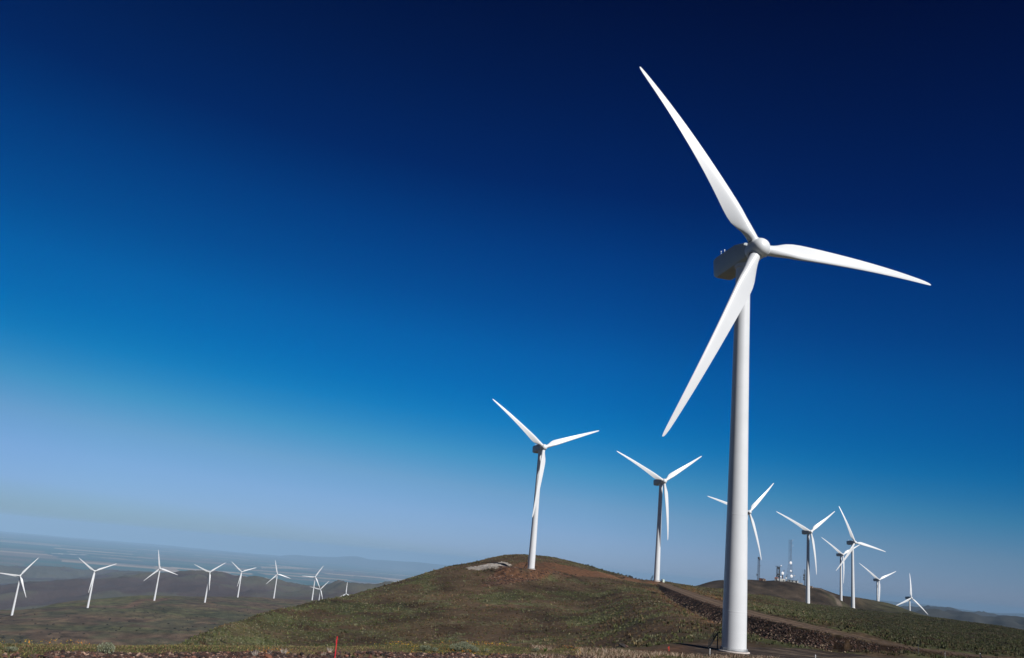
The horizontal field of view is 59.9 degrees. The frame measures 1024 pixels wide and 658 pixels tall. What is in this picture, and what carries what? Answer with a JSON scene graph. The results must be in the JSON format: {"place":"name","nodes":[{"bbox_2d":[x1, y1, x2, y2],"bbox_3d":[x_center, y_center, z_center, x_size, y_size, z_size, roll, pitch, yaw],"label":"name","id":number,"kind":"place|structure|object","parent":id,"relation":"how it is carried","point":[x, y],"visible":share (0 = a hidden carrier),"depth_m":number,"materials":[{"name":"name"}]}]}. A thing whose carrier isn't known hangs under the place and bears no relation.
{"place":"outdoors","nodes":[
{"label":"outdoors","id":0,"kind":"place"},
{"bbox_2d":[2,639,580,654],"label":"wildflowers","id":1,"kind":"object","parent":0,"point":[374,645],"visible":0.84,"depth_m":17.00,"materials":[{"name":"plant"}]},
{"bbox_2d":[0,643,678,657],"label":"meadow grass","id":2,"kind":"structure","parent":0,"point":[129,648],"depth_m":14.52,"materials":[{"name":"green plant"}]},
{"bbox_2d":[0,531,1023,657],"bbox_3d":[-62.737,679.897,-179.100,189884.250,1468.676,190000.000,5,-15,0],"label":"ground","id":3,"kind":"structure","parent":0,"point":[57,574],"depth_m":1269.98,"materials":[{"name":"brown soil"}]},
{"bbox_2d":[3,646,17,652],"bbox_3d":[-6.627,4.239,11.764,0.189,0.096,0.213,11,-16,-20],"label":"sagebrush","id":4,"kind":"object","parent":3,"relation":"on","point":[11,649],"visible":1,"depth_m":11.74,"materials":[{"name":"green plant"}]},
{"bbox_2d":[0,558,37,615],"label":"wind turbine","id":5,"kind":"object","parent":3,"relation":"on","point":[15,598],"visible":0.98,"depth_m":1566.66,"materials":[{"name":"paint"}]},
{"bbox_2d":[79,558,114,607],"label":"wind turbine","id":6,"kind":"object","parent":3,"relation":"on","point":[91,585],"visible":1,"depth_m":1686.21,"materials":[{"name":"paint"}]},
{"bbox_2d":[145,550,176,600],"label":"wind turbine","id":7,"kind":"object","parent":3,"relation":"on","point":[160,568],"visible":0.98,"depth_m":1917.51,"materials":[{"name":"paint"}]},
{"bbox_2d":[194,563,224,602],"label":"wind turbine","id":8,"kind":"object","parent":3,"relation":"on","point":[209,577],"visible":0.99,"depth_m":2037.85,"materials":[{"name":"paint"}]},
{"bbox_2d":[231,561,253,596],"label":"wind turbine","id":9,"kind":"object","parent":3,"relation":"on","point":[240,578],"visible":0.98,"depth_m":2416.07,"materials":[{"name":"paint"}]},
{"bbox_2d":[266,561,290,597],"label":"wind turbine","id":10,"kind":"object","parent":3,"relation":"on","point":[277,574],"visible":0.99,"depth_m":2538.65,"materials":[{"name":"paint"}]},
{"bbox_2d":[306,568,321,599],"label":"wind turbine","id":11,"kind":"object","parent":3,"relation":"on","point":[314,583],"visible":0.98,"depth_m":2650.00,"materials":[{"name":"paint"}]},
{"bbox_2d":[2,649,662,657],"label":"rubble","id":12,"kind":"object","parent":3,"relation":"on","point":[168,654],"visible":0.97,"depth_m":13.70,"materials":[{"name":"stone"}]},
{"bbox_2d":[96,642,114,653],"bbox_3d":[-5.614,4.433,12.305,0.241,0.194,0.289,18,-19,-40],"label":"sagebrush","id":13,"kind":"object","parent":12,"relation":"on","point":[107,649],"visible":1,"depth_m":12.31,"materials":[{"name":"green plant"}]},
{"bbox_2d":[264,654,272,657],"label":"boulder","id":14,"kind":"object","parent":12,"relation":"on","point":[267,656],"visible":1,"depth_m":13.31,"materials":[{"name":"brown stone"}]},
{"bbox_2d":[420,645,430,650],"bbox_3d":[-1.669,6.062,16.887,0.216,0.144,0.244,12,-16,-25],"label":"sagebrush","id":15,"kind":"object","parent":3,"relation":"on","point":[424,648],"visible":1,"depth_m":16.85,"materials":[{"name":"green plant"}]},
{"bbox_2d":[449,642,463,650],"bbox_3d":[-1.079,6.208,17.359,0.305,0.192,0.270,12,-16,-26],"label":"sagebrush","id":16,"kind":"object","parent":3,"relation":"on","point":[456,645],"visible":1,"depth_m":17.33,"materials":[{"name":"green plant"}]},
{"bbox_2d":[460,641,471,651],"bbox_3d":[-0.920,6.243,17.461,0.327,0.210,0.280,-5,-18,34],"label":"sagebrush","id":17,"kind":"object","parent":3,"relation":"on","point":[465,646],"visible":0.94,"depth_m":17.41,"materials":[{"name":"green plant"}]},
{"bbox_2d":[470,645,478,652],"bbox_3d":[-0.732,6.280,17.439,0.216,0.155,0.261,-5,-18,34],"label":"sagebrush","id":18,"kind":"object","parent":3,"relation":"on","point":[474,648],"visible":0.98,"depth_m":17.40,"materials":[{"name":"green plant"}]},
{"bbox_2d":[470,561,508,569],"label":"rubble","id":19,"kind":"object","parent":3,"relation":"on","point":[484,566],"visible":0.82,"depth_m":497.20,"materials":[{"name":"grey stone"}]},
{"bbox_2d":[481,566,575,585],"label":"rubble","id":20,"kind":"object","parent":3,"relation":"on","point":[499,580],"visible":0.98,"depth_m":461.64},
{"bbox_2d":[493,399,598,569],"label":"wind turbine","id":21,"kind":"object","parent":3,"relation":"on","point":[539,448],"visible":0.95,"depth_m":500.90,"materials":[{"name":"paint"}]},
{"bbox_2d":[178,554,1023,657],"bbox_3d":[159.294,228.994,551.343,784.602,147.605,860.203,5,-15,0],"label":"sagebrush cover","id":22,"kind":"object","parent":3,"relation":"on","point":[964,627],"visible":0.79,"depth_m":338.99,"materials":[{"name":"green plant"}]},
{"bbox_2d":[617,451,701,581],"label":"wind turbine","id":23,"kind":"object","parent":3,"relation":"on","point":[659,481],"visible":0.99,"depth_m":614.33,"materials":[{"name":"paint"}]},
{"bbox_2d":[708,483,773,559],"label":"wind turbine","id":24,"kind":"object","parent":3,"relation":"on","point":[754,504],"visible":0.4,"depth_m":750.91,"materials":[{"name":"paint"}]},
{"bbox_2d":[757,557,760,578],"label":"radio tower","id":25,"kind":"structure","parent":3,"relation":"on","point":[759,565],"depth_m":1272.85,"materials":[{"name":"grey metal"}]},
{"bbox_2d":[776,565,781,578],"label":"radio tower","id":26,"kind":"structure","parent":3,"relation":"on","point":[778,573],"depth_m":1266.12,"materials":[{"name":"metal"}]},
{"bbox_2d":[640,67,930,653],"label":"wind turbine","id":27,"kind":"object","parent":3,"relation":"on","point":[739,262],"visible":1,"depth_m":150.58,"materials":[{"name":"paint"}]},
{"bbox_2d":[785,540,794,579],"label":"radio tower","id":28,"kind":"structure","parent":3,"relation":"on","point":[791,571],"depth_m":1267.61,"materials":[{"name":"metal"}]},
{"bbox_2d":[776,511,834,603],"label":"wind turbine","id":29,"kind":"object","parent":3,"relation":"on","point":[805,531],"visible":0.94,"depth_m":856.47,"materials":[{"name":"paint"}]},
{"bbox_2d":[664,589,993,657],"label":"rubble","id":30,"kind":"object","parent":3,"relation":"on","point":[777,629],"visible":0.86,"depth_m":186.18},
{"bbox_2d":[821,537,858,600],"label":"wind turbine","id":31,"kind":"object","parent":3,"relation":"on","point":[840,554],"visible":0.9,"depth_m":1268.37,"materials":[{"name":"paint"}]},
{"bbox_2d":[837,507,884,607],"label":"wind turbine","id":32,"kind":"object","parent":3,"relation":"on","point":[852,544],"visible":0.98,"depth_m":938.18,"materials":[{"name":"paint"}]},
{"bbox_2d":[859,563,895,600],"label":"wind turbine","id":33,"kind":"object","parent":3,"relation":"on","point":[876,579],"visible":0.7,"depth_m":1403.13,"materials":[{"name":"paint"}]},
{"bbox_2d":[897,578,926,612],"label":"wind turbine","id":34,"kind":"object","parent":3,"relation":"on","point":[908,598],"visible":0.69,"depth_m":1439.12,"materials":[{"name":"paint"}]},
{"bbox_2d":[0,0,1023,613],"label":"sky","id":35,"kind":"structure","parent":0,"point":[273,273],"materials":[{"name":"blue"}]},
{"bbox_2d":[529,644,776,657],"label":"dry grass","id":36,"kind":"structure","parent":0,"point":[612,653],"depth_m":19.87,"materials":[{"name":"brown plant"}]}
]}

